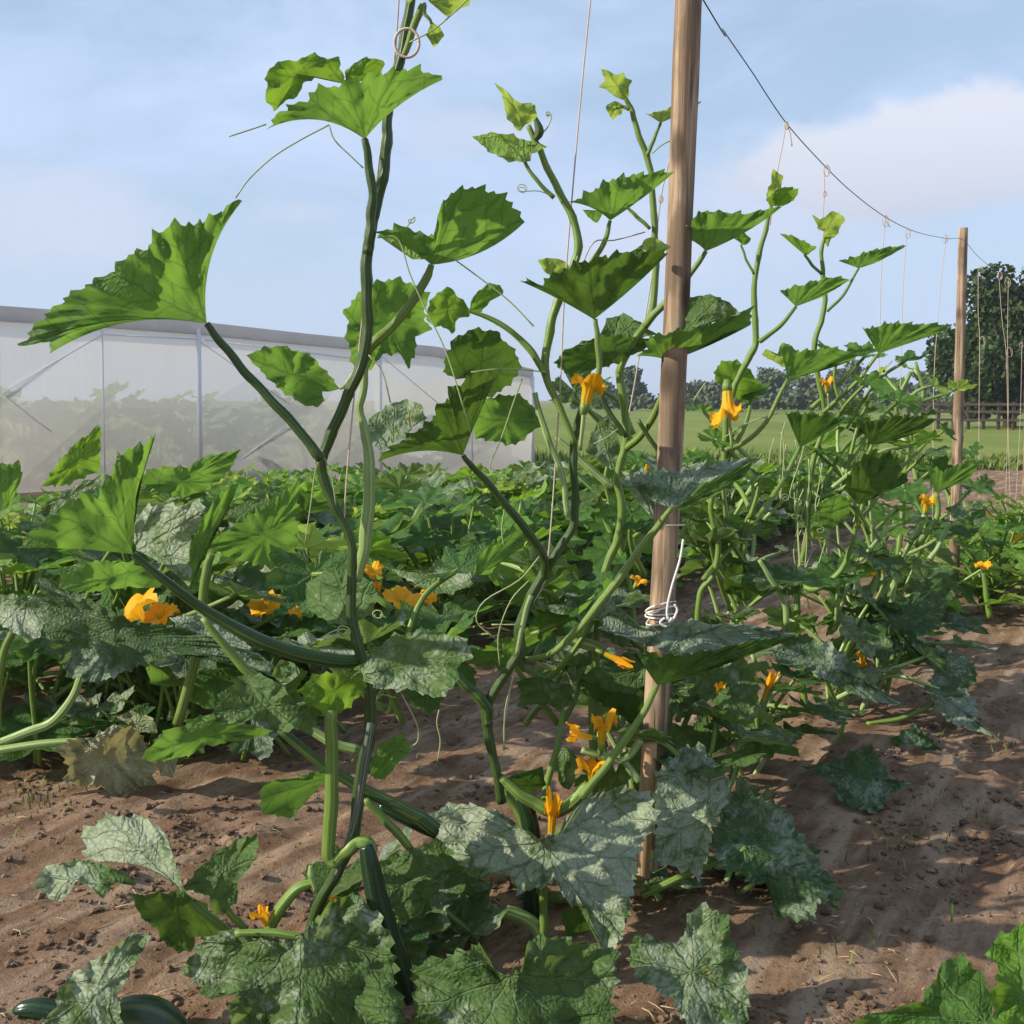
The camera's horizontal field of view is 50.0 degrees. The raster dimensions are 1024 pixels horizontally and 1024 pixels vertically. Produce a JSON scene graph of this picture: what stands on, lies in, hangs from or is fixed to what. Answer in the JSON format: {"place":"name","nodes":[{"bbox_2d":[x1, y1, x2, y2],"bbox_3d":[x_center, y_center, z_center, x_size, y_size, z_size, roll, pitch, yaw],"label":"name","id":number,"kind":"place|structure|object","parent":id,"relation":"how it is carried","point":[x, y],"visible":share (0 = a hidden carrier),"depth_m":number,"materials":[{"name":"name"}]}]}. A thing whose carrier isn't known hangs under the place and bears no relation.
{"place":"outdoors","nodes":[
{"label":"outdoors","id":0,"kind":"place"},
{"bbox_2d":[0,401,1023,1023],"bbox_3d":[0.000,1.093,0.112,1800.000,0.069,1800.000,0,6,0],"label":"ground","id":1,"kind":"structure","parent":0,"point":[206,777],"depth_m":2.83,"materials":[{"name":"soil"}]},
{"bbox_2d":[0,501,28,531],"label":"bush courgette","id":2,"kind":"object","parent":1,"relation":"on","point":[19,510],"visible":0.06,"depth_m":6.32,"materials":[{"name":"green plant"}]},
{"bbox_2d":[0,493,57,595],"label":"bush courgette","id":3,"kind":"object","parent":1,"relation":"on","point":[11,529],"visible":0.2,"depth_m":5.22,"materials":[{"name":"green plant"}]},
{"bbox_2d":[12,997,56,1020],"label":"courgette","id":4,"kind":"object","parent":1,"relation":"on","point":[38,1009],"visible":0.63,"depth_m":1.96,"materials":[{"name":"green food"}]},
{"bbox_2d":[11,473,140,538],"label":"bush courgette","id":5,"kind":"object","parent":1,"relation":"on","point":[29,509],"visible":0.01,"depth_m":6.99,"materials":[{"name":"green plant"}]},
{"bbox_2d":[0,504,153,694],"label":"bush courgette","id":6,"kind":"object","parent":1,"relation":"on","point":[31,560],"visible":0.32,"depth_m":4.03,"materials":[{"name":"green plant"}]},
{"bbox_2d":[5,481,168,602],"bbox_3d":[-2.052,0.175,5.909,1.223,0.711,1.148,-5,8,-42],"label":"bush courgette","id":7,"kind":"object","parent":1,"relation":"on","point":[146,490],"visible":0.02,"depth_m":5.91,"materials":[{"name":"green plant"}]},
{"bbox_2d":[11,492,280,663],"bbox_3d":[-1.442,0.260,4.620,1.116,0.824,1.251,0,6,0],"label":"bush courgette","id":8,"kind":"object","parent":1,"relation":"on","point":[207,502],"visible":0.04,"depth_m":4.53,"materials":[{"name":"green plant"}]},
{"bbox_2d":[119,994,188,1023],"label":"courgette","id":9,"kind":"object","parent":1,"relation":"on","point":[145,1009],"visible":0.7,"depth_m":1.88,"materials":[{"name":"green food"}]},
{"bbox_2d":[0,532,331,761],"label":"bush courgette","id":10,"kind":"object","parent":1,"relation":"on","point":[210,685],"visible":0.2,"depth_m":3.40,"materials":[{"name":"green plant"}]},
{"bbox_2d":[0,425,346,794],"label":"bush courgette","id":11,"kind":"object","parent":1,"relation":"on","point":[88,640],"visible":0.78,"depth_m":3.00,"materials":[{"name":"green plant"}]},
{"bbox_2d":[141,468,232,500],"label":"bush courgette","id":12,"kind":"object","parent":1,"relation":"on","point":[225,481],"visible":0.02,"depth_m":7.66,"materials":[{"name":"green plant"}]},
{"bbox_2d":[207,475,258,578],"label":"bush courgette","id":13,"kind":"object","parent":1,"relation":"on","point":[240,494],"visible":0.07,"depth_m":6.30,"materials":[{"name":"green plant"}]},
{"bbox_2d":[208,462,298,499],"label":"bush courgette","id":14,"kind":"object","parent":1,"relation":"on","point":[274,474],"visible":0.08,"depth_m":8.21,"materials":[{"name":"green plant"}]},
{"bbox_2d":[170,477,339,611],"bbox_3d":[-1.185,0.208,5.333,1.207,0.747,1.216,0,6,0],"label":"bush courgette","id":15,"kind":"object","parent":1,"relation":"on","point":[325,517],"visible":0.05,"depth_m":5.35,"materials":[{"name":"green plant"}]},
{"bbox_2d":[0,306,533,492],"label":"net tunnel","id":16,"kind":"structure","parent":1,"relation":"on","point":[187,393],"depth_m":13.95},
{"bbox_2d":[17,0,533,1023],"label":"courgette plant","id":17,"kind":"object","parent":1,"relation":"on","point":[349,956],"visible":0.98,"depth_m":1.92,"materials":[{"name":"green plant"}]},
{"bbox_2d":[343,0,399,538],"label":"twine","id":18,"kind":"object","parent":17,"relation":"attached to","point":[361,319],"visible":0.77,"depth_m":1.94,"materials":[{"name":"beige fabric"}]},
{"bbox_2d":[393,27,420,58],"bbox_3d":[-0.177,-0.790,1.849,0.046,0.051,0.005,0,6,0],"label":"tie ring","id":19,"kind":"object","parent":17,"relation":"attached to","point":[398,32],"visible":1,"depth_m":1.85,"materials":[{"name":"white plastic"}]},
{"bbox_2d":[243,472,356,529],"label":"bush courgette","id":20,"kind":"object","parent":1,"relation":"on","point":[270,489],"visible":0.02,"depth_m":6.91,"materials":[{"name":"green plant"}]},
{"bbox_2d":[291,462,362,483],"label":"bush courgette","id":21,"kind":"object","parent":1,"relation":"on","point":[355,472],"visible":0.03,"depth_m":8.93,"materials":[{"name":"green plant"}]},
{"bbox_2d":[223,512,438,696],"bbox_3d":[-0.856,0.336,4.226,1.139,0.740,1.114,0,6,0],"label":"bush courgette","id":22,"kind":"object","parent":1,"relation":"on","point":[334,541],"visible":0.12,"depth_m":4.15,"materials":[{"name":"green plant"}]},
{"bbox_2d":[274,475,428,581],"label":"bush courgette","id":23,"kind":"object","parent":1,"relation":"on","point":[384,499],"visible":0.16,"depth_m":5.86,"materials":[{"name":"green plant"}]},
{"bbox_2d":[317,462,431,528],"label":"bush courgette","id":24,"kind":"object","parent":1,"relation":"on","point":[414,471],"visible":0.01,"depth_m":7.68,"materials":[{"name":"green plant"}]},
{"bbox_2d":[353,462,423,479],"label":"bush courgette","id":25,"kind":"object","parent":1,"relation":"on","point":[360,469],"visible":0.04,"depth_m":9.61,"materials":[{"name":"green plant"}]},
{"bbox_2d":[393,463,460,493],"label":"bush courgette","id":26,"kind":"object","parent":1,"relation":"on","point":[429,468],"visible":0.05,"depth_m":8.11,"materials":[{"name":"green plant"}]},
{"bbox_2d":[375,468,516,566],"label":"bush courgette","id":27,"kind":"object","parent":1,"relation":"on","point":[398,483],"visible":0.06,"depth_m":6.46,"materials":[{"name":"green plant"}]},
{"bbox_2d":[357,487,575,655],"bbox_3d":[-0.260,0.266,4.837,1.083,0.718,1.079,-3,6,-25],"label":"bush courgette","id":28,"kind":"object","parent":1,"relation":"on","point":[424,520],"visible":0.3,"depth_m":4.84,"materials":[{"name":"green plant"}]},
{"bbox_2d":[452,463,521,482],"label":"bush courgette","id":29,"kind":"object","parent":1,"relation":"on","point":[507,470],"visible":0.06,"depth_m":9.09,"materials":[{"name":"green plant"}]},
{"bbox_2d":[400,489,588,623],"bbox_3d":[-0.074,0.230,5.456,1.066,0.715,1.042,-3,7,-27],"label":"bush courgette","id":30,"kind":"object","parent":1,"relation":"on","point":[538,525],"visible":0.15,"depth_m":5.39,"materials":[{"name":"green plant"}]},
{"bbox_2d":[437,461,571,534],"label":"bush courgette","id":31,"kind":"object","parent":1,"relation":"on","point":[530,474],"visible":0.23,"depth_m":7.06,"materials":[{"name":"green plant"}]},
{"bbox_2d":[363,464,650,642],"bbox_3d":[-0.083,0.258,4.174,1.454,0.835,1.998,0,6,0],"label":"bush courgette","id":32,"kind":"object","parent":1,"relation":"on","point":[397,594],"visible":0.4,"depth_m":3.26,"materials":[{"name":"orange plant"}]},
{"bbox_2d":[0,709,1019,963],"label":"weed seedlings","id":33,"kind":"object","parent":1,"relation":"on","point":[32,797],"visible":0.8,"depth_m":2.92,"materials":[{"name":"green plant"}]},
{"bbox_2d":[0,536,1023,1023],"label":"soil clods","id":34,"kind":"object","parent":1,"relation":"on","point":[406,1012],"visible":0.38,"depth_m":2.52,"materials":[{"name":"brown soil"}]},
{"bbox_2d":[0,606,1023,1021],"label":"dry straw","id":35,"kind":"object","parent":1,"relation":"on","point":[520,902],"visible":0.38,"depth_m":2.36,"materials":[{"name":"beige plant"}]},
{"bbox_2d":[495,457,568,475],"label":"bush courgette","id":36,"kind":"object","parent":1,"relation":"on","point":[522,463],"visible":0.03,"depth_m":9.59,"materials":[{"name":"green plant"}]},
{"bbox_2d":[502,462,589,544],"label":"bush courgette","id":37,"kind":"object","parent":1,"relation":"on","point":[550,480],"visible":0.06,"depth_m":7.55,"materials":[{"name":"green plant"}]},
{"bbox_2d":[474,478,652,602],"bbox_3d":[0.220,0.189,5.789,1.087,0.706,1.044,3,7,30],"label":"bush courgette","id":38,"kind":"object","parent":1,"relation":"on","point":[587,514],"visible":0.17,"depth_m":5.65,"materials":[{"name":"green plant"}]},
{"bbox_2d":[536,468,635,505],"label":"bush courgette","id":39,"kind":"object","parent":1,"relation":"on","point":[579,481],"visible":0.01,"depth_m":8.22,"materials":[{"name":"green plant"}]},
{"bbox_2d":[368,84,842,1023],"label":"courgette plant","id":40,"kind":"object","parent":1,"relation":"on","point":[586,850],"visible":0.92,"depth_m":2.21,"materials":[{"name":"green plant"}]},
{"bbox_2d":[501,0,590,736],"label":"twine","id":41,"kind":"object","parent":40,"relation":"attached to","point":[563,312],"visible":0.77,"depth_m":2.22,"materials":[{"name":"beige fabric"}]},
{"bbox_2d":[622,460,652,477],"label":"bush courgette","id":42,"kind":"object","parent":1,"relation":"on","point":[628,464],"visible":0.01,"depth_m":9.11,"materials":[{"name":"green plant"}]},
{"bbox_2d":[571,474,705,586],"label":"bush courgette","id":43,"kind":"object","parent":1,"relation":"on","point":[647,564],"visible":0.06,"depth_m":6.29,"materials":[{"name":"green plant"}]},
{"bbox_2d":[634,740,656,895],"bbox_3d":[0.293,0.692,2.421,0.051,0.380,0.036,0,6,0],"label":"short stake","id":44,"kind":"object","parent":1,"relation":"on","point":[647,772],"visible":0.59,"depth_m":2.40,"materials":[{"name":"brown wood"}]},
{"bbox_2d":[516,69,802,800],"bbox_3d":[0.357,-0.090,2.644,0.688,1.774,1.038,2,6,16],"label":"courgette plant","id":45,"kind":"object","parent":1,"relation":"on","point":[704,661],"visible":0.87,"depth_m":2.50,"materials":[{"name":"green plant"}]},
{"bbox_2d":[629,161,668,414],"bbox_3d":[0.331,-0.585,2.571,0.128,0.818,0.008,0,6,0],"label":"twine","id":46,"kind":"object","parent":45,"relation":"attached to","point":[661,198],"visible":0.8,"depth_m":2.58,"materials":[{"name":"beige fabric"}]},
{"bbox_2d":[626,454,692,470],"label":"bush courgette","id":47,"kind":"object","parent":1,"relation":"on","point":[686,461],"depth_m":9.28,"materials":[{"name":"green plant"}]},
{"bbox_2d":[576,474,749,555],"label":"bush courgette","id":48,"kind":"object","parent":1,"relation":"on","point":[683,513],"visible":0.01,"depth_m":6.92,"materials":[{"name":"green plant"}]},
{"bbox_2d":[640,0,701,871],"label":"wooden post","id":49,"kind":"object","parent":1,"relation":"on","point":[685,85],"visible":0.61,"depth_m":2.34,"materials":[{"name":"brown wood"}]},
{"bbox_2d":[645,524,684,627],"bbox_3d":[0.338,0.138,2.413,0.088,0.227,0.094,0,6,0],"label":"white cord","id":50,"kind":"object","parent":49,"relation":"attached to","point":[668,618],"visible":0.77,"depth_m":2.38,"materials":[{"name":"white fabric"}]},
{"bbox_2d":[703,0,1021,291],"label":"support wire","id":51,"kind":"object","parent":49,"relation":"attached to","point":[723,32],"visible":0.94,"depth_m":3.41,"materials":[{"name":"metal"}]},
{"bbox_2d":[770,121,792,224],"bbox_3d":[0.818,-1.029,3.336,0.063,0.308,0.008,0,6,0],"label":"twine","id":52,"kind":"object","parent":51,"relation":"hanging from","point":[787,123],"visible":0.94,"depth_m":3.33,"materials":[{"name":"beige fabric"}]},
{"bbox_2d":[822,164,829,238],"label":"twine","id":53,"kind":"object","parent":51,"relation":"hanging from","point":[825,192],"visible":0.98,"depth_m":3.73,"materials":[{"name":"beige fabric"}]},
{"bbox_2d":[878,215,889,397],"bbox_3d":[1.560,-0.836,4.616,0.038,0.808,0.008,0,6,0],"label":"twine","id":54,"kind":"object","parent":51,"relation":"hanging from","point":[886,217],"visible":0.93,"depth_m":4.60,"materials":[{"name":"beige fabric"}]},
{"bbox_2d":[899,228,910,409],"bbox_3d":[1.795,-0.880,5.018,0.029,0.820,0.008,0,6,0],"label":"twine","id":55,"kind":"object","parent":51,"relation":"hanging from","point":[907,229],"visible":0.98,"depth_m":5.00,"materials":[{"name":"beige fabric"}]},
{"bbox_2d":[932,234,947,518],"bbox_3d":[2.316,-0.688,5.969,0.047,1.611,0.008,0,6,0],"label":"twine","id":56,"kind":"object","parent":51,"relation":"hanging from","point":[945,242],"visible":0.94,"depth_m":5.95,"materials":[{"name":"beige fabric"}]},
{"bbox_2d":[978,258,984,499],"bbox_3d":[2.919,-0.719,6.860,0.086,1.706,0.008,0,6,0],"label":"twine","id":57,"kind":"object","parent":51,"relation":"hanging from","point":[979,355],"visible":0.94,"depth_m":6.83,"materials":[{"name":"beige fabric"}]},
{"bbox_2d":[997,271,1010,509],"bbox_3d":[3.481,-0.780,7.758,0.181,1.814,0.008,0,6,0],"label":"twine","id":58,"kind":"object","parent":51,"relation":"hanging from","point":[1006,367],"visible":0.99,"depth_m":7.75,"materials":[{"name":"beige fabric"}]},
{"bbox_2d":[1005,277,1012,507],"bbox_3d":[3.618,-0.801,8.058,0.087,1.814,0.008,0,6,0],"label":"twine","id":59,"kind":"object","parent":51,"relation":"hanging from","point":[1008,393],"visible":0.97,"depth_m":8.02,"materials":[{"name":"beige fabric"}]},
{"bbox_2d":[1015,342,1022,499],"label":"twine","id":60,"kind":"object","parent":51,"relation":"hanging from","point":[1020,412],"visible":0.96,"depth_m":8.66,"materials":[{"name":"beige fabric"}]},
{"bbox_2d":[651,446,728,493],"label":"bush courgette","id":61,"kind":"object","parent":1,"relation":"on","point":[695,455],"visible":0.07,"depth_m":9.95,"materials":[{"name":"green plant"}]},
{"bbox_2d":[654,470,779,546],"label":"bush courgette","id":62,"kind":"object","parent":1,"relation":"on","point":[731,488],"visible":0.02,"depth_m":7.54,"materials":[{"name":"green plant"}]},
{"bbox_2d":[718,458,801,545],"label":"bush courgette","id":63,"kind":"object","parent":1,"relation":"on","point":[733,499],"visible":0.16,"depth_m":7.92,"materials":[{"name":"green plant"}]},
{"bbox_2d":[719,459,814,539],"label":"bush courgette","id":64,"kind":"object","parent":1,"relation":"on","point":[792,511],"visible":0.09,"depth_m":8.40,"materials":[{"name":"green plant"}]},
{"bbox_2d":[726,460,848,530],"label":"bush courgette","id":65,"kind":"object","parent":1,"relation":"on","point":[816,477],"visible":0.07,"depth_m":9.01,"materials":[{"name":"green plant"}]},
{"bbox_2d":[672,169,903,785],"bbox_3d":[0.737,-0.089,3.431,0.727,1.757,1.112,0,6,0],"label":"courgette plant","id":66,"kind":"object","parent":1,"relation":"on","point":[711,529],"visible":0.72,"depth_m":3.16,"materials":[{"name":"green plant"}]},
{"bbox_2d":[773,458,864,521],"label":"bush courgette","id":67,"kind":"object","parent":1,"relation":"on","point":[833,481],"visible":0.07,"depth_m":9.64,"materials":[{"name":"green plant"}]},
{"bbox_2d":[797,455,894,508],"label":"bush courgette","id":68,"kind":"object","parent":1,"relation":"on","point":[882,496],"depth_m":10.34,"materials":[{"name":"green plant"}]},
{"bbox_2d":[701,211,997,813],"bbox_3d":[1.214,-0.070,3.682,0.829,1.826,1.752,2,6,23],"label":"courgette plant","id":69,"kind":"object","parent":1,"relation":"on","point":[881,630],"visible":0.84,"depth_m":3.68,"materials":[{"name":"green plant"}]},
{"bbox_2d":[774,361,989,633],"bbox_3d":[1.611,0.018,4.678,0.892,1.321,0.593,0,6,0],"label":"courgette plant","id":70,"kind":"object","parent":1,"relation":"on","point":[921,579],"visible":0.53,"depth_m":4.67,"materials":[{"name":"green plant"}]},
{"bbox_2d":[860,361,1009,605],"bbox_3d":[2.092,-0.084,5.517,0.776,1.347,0.640,0,6,0],"label":"courgette plant","id":71,"kind":"object","parent":1,"relation":"on","point":[966,583],"visible":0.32,"depth_m":5.45,"materials":[{"name":"green plant"}]},
{"bbox_2d":[851,921,1023,1023],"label":"bush courgette","id":72,"kind":"object","parent":1,"relation":"on","point":[957,991],"visible":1,"depth_m":1.85,"materials":[{"name":"green plant"}]},
{"bbox_2d":[887,462,988,659],"bbox_3d":[1.791,0.231,4.440,0.506,0.890,0.270,-3,6,-25],"label":"courgette plant","id":73,"kind":"object","parent":1,"relation":"on","point":[957,473],"visible":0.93,"depth_m":4.38,"materials":[{"name":"green plant"}]},
{"bbox_2d":[892,426,995,573],"bbox_3d":[2.865,-0.049,6.963,0.797,0.986,0.633,0,6,0],"label":"courgette plant","id":74,"kind":"object","parent":1,"relation":"on","point":[978,517],"visible":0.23,"depth_m":6.84,"materials":[{"name":"green plant"}]},
{"bbox_2d":[948,227,967,597],"bbox_3d":[2.480,-0.514,6.095,0.082,2.081,0.061,0,6,0],"label":"wooden post","id":75,"kind":"object","parent":1,"relation":"on","point":[958,403],"visible":0.68,"depth_m":6.04,"materials":[{"name":"brown wood"}]},
{"bbox_2d":[903,518,1023,576],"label":"bush courgette","id":76,"kind":"object","parent":1,"relation":"on","point":[965,556],"visible":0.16,"depth_m":6.55,"materials":[{"name":"green plant"}]},
{"bbox_2d":[910,521,1023,610],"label":"bush courgette","id":77,"kind":"object","parent":1,"relation":"on","point":[972,547],"visible":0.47,"depth_m":5.75,"materials":[{"name":"green plant"}]},
{"bbox_2d":[965,507,1023,583],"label":"bush courgette","id":78,"kind":"object","parent":1,"relation":"on","point":[1013,514],"visible":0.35,"depth_m":6.32,"materials":[{"name":"green plant"}]},
{"bbox_2d":[973,536,1023,605],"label":"bush courgette","id":79,"kind":"object","parent":1,"relation":"on","point":[1014,551],"visible":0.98,"depth_m":5.43,"materials":[{"name":"green plant"}]},
{"bbox_2d":[975,533,1023,617],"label":"bush courgette","id":80,"kind":"object","parent":1,"relation":"on","point":[984,566],"visible":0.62,"depth_m":5.31,"materials":[{"name":"green plant"}]},
{"bbox_2d":[982,493,1023,535],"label":"bush courgette","id":81,"kind":"object","parent":1,"relation":"on","point":[997,496],"visible":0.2,"depth_m":7.50,"materials":[{"name":"green plant"}]},
{"bbox_2d":[1021,428,1023,511],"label":"wooden post","id":82,"kind":"object","parent":1,"relation":"on","point":[1023,471],"visible":0.52,"depth_m":9.61,"materials":[{"name":"brown wood"}]},
{"bbox_2d":[0,0,1023,400],"label":"sky","id":83,"kind":"structure","parent":0,"point":[118,118],"materials":[{"name":"blue"}]},
{"bbox_2d":[534,402,1023,463],"bbox_3d":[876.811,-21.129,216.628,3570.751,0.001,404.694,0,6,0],"label":"field","id":84,"kind":"structure","parent":0,"point":[990,438],"depth_m":36.43,"materials":[{"name":"green plant"}]},
{"bbox_2d":[596,381,617,409],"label":"distant tree","id":85,"kind":"object","parent":84,"relation":"on","point":[611,387],"visible":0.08,"depth_m":116.86,"materials":[{"name":"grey plant"}]},
{"bbox_2d":[616,365,647,410],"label":"distant tree","id":86,"kind":"object","parent":84,"relation":"on","point":[640,388],"visible":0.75,"depth_m":103.44,"materials":[{"name":"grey plant"}]},
{"bbox_2d":[686,379,713,397],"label":"distant tree","id":87,"kind":"object","parent":84,"relation":"on","point":[693,388],"visible":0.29,"depth_m":117.40,"materials":[{"name":"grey plant"}]},
{"bbox_2d":[703,379,760,400],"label":"distant tree","id":88,"kind":"object","parent":84,"relation":"on","point":[711,386],"visible":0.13,"depth_m":111.04,"materials":[{"name":"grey plant"}]},
{"bbox_2d":[570,391,953,410],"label":"hedge","id":89,"kind":"object","parent":84,"relation":"on","point":[802,401],"visible":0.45,"depth_m":97.78,"materials":[{"name":"green plant"}]},
{"bbox_2d":[755,367,792,409],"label":"distant tree","id":90,"kind":"object","parent":84,"relation":"on","point":[777,377],"visible":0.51,"depth_m":117.03,"materials":[{"name":"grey plant"}]},
{"bbox_2d":[534,444,1022,470],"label":"field edge grass","id":91,"kind":"structure","parent":84,"relation":"on","point":[999,463],"depth_m":19.33,"materials":[{"name":"green plant"}]},
{"bbox_2d":[776,374,836,409],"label":"distant tree","id":92,"kind":"object","parent":84,"relation":"on","point":[805,383],"visible":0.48,"depth_m":109.46,"materials":[{"name":"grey plant"}]},
{"bbox_2d":[825,360,868,398],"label":"distant tree","id":93,"kind":"object","parent":84,"relation":"on","point":[846,383],"visible":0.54,"depth_m":117.16,"materials":[{"name":"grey plant"}]},
{"bbox_2d":[871,377,912,396],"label":"distant tree","id":94,"kind":"object","parent":84,"relation":"on","point":[893,378],"visible":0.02,"depth_m":109.80,"materials":[{"name":"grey plant"}]},
{"bbox_2d":[904,370,952,397],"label":"distant tree","id":95,"kind":"object","parent":84,"relation":"on","point":[909,388],"visible":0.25,"depth_m":103.32,"materials":[{"name":"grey plant"}]},
{"bbox_2d":[907,401,1023,429],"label":"rail fence","id":96,"kind":"object","parent":84,"relation":"on","point":[983,411],"visible":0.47,"depth_m":40.05,"materials":[{"name":"brown wood"}]},
{"bbox_2d":[922,261,1023,427],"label":"broadleaf tree","id":97,"kind":"object","parent":84,"relation":"on","point":[998,378],"visible":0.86,"depth_m":41.15,"materials":[{"name":"green plant"}]}
]}

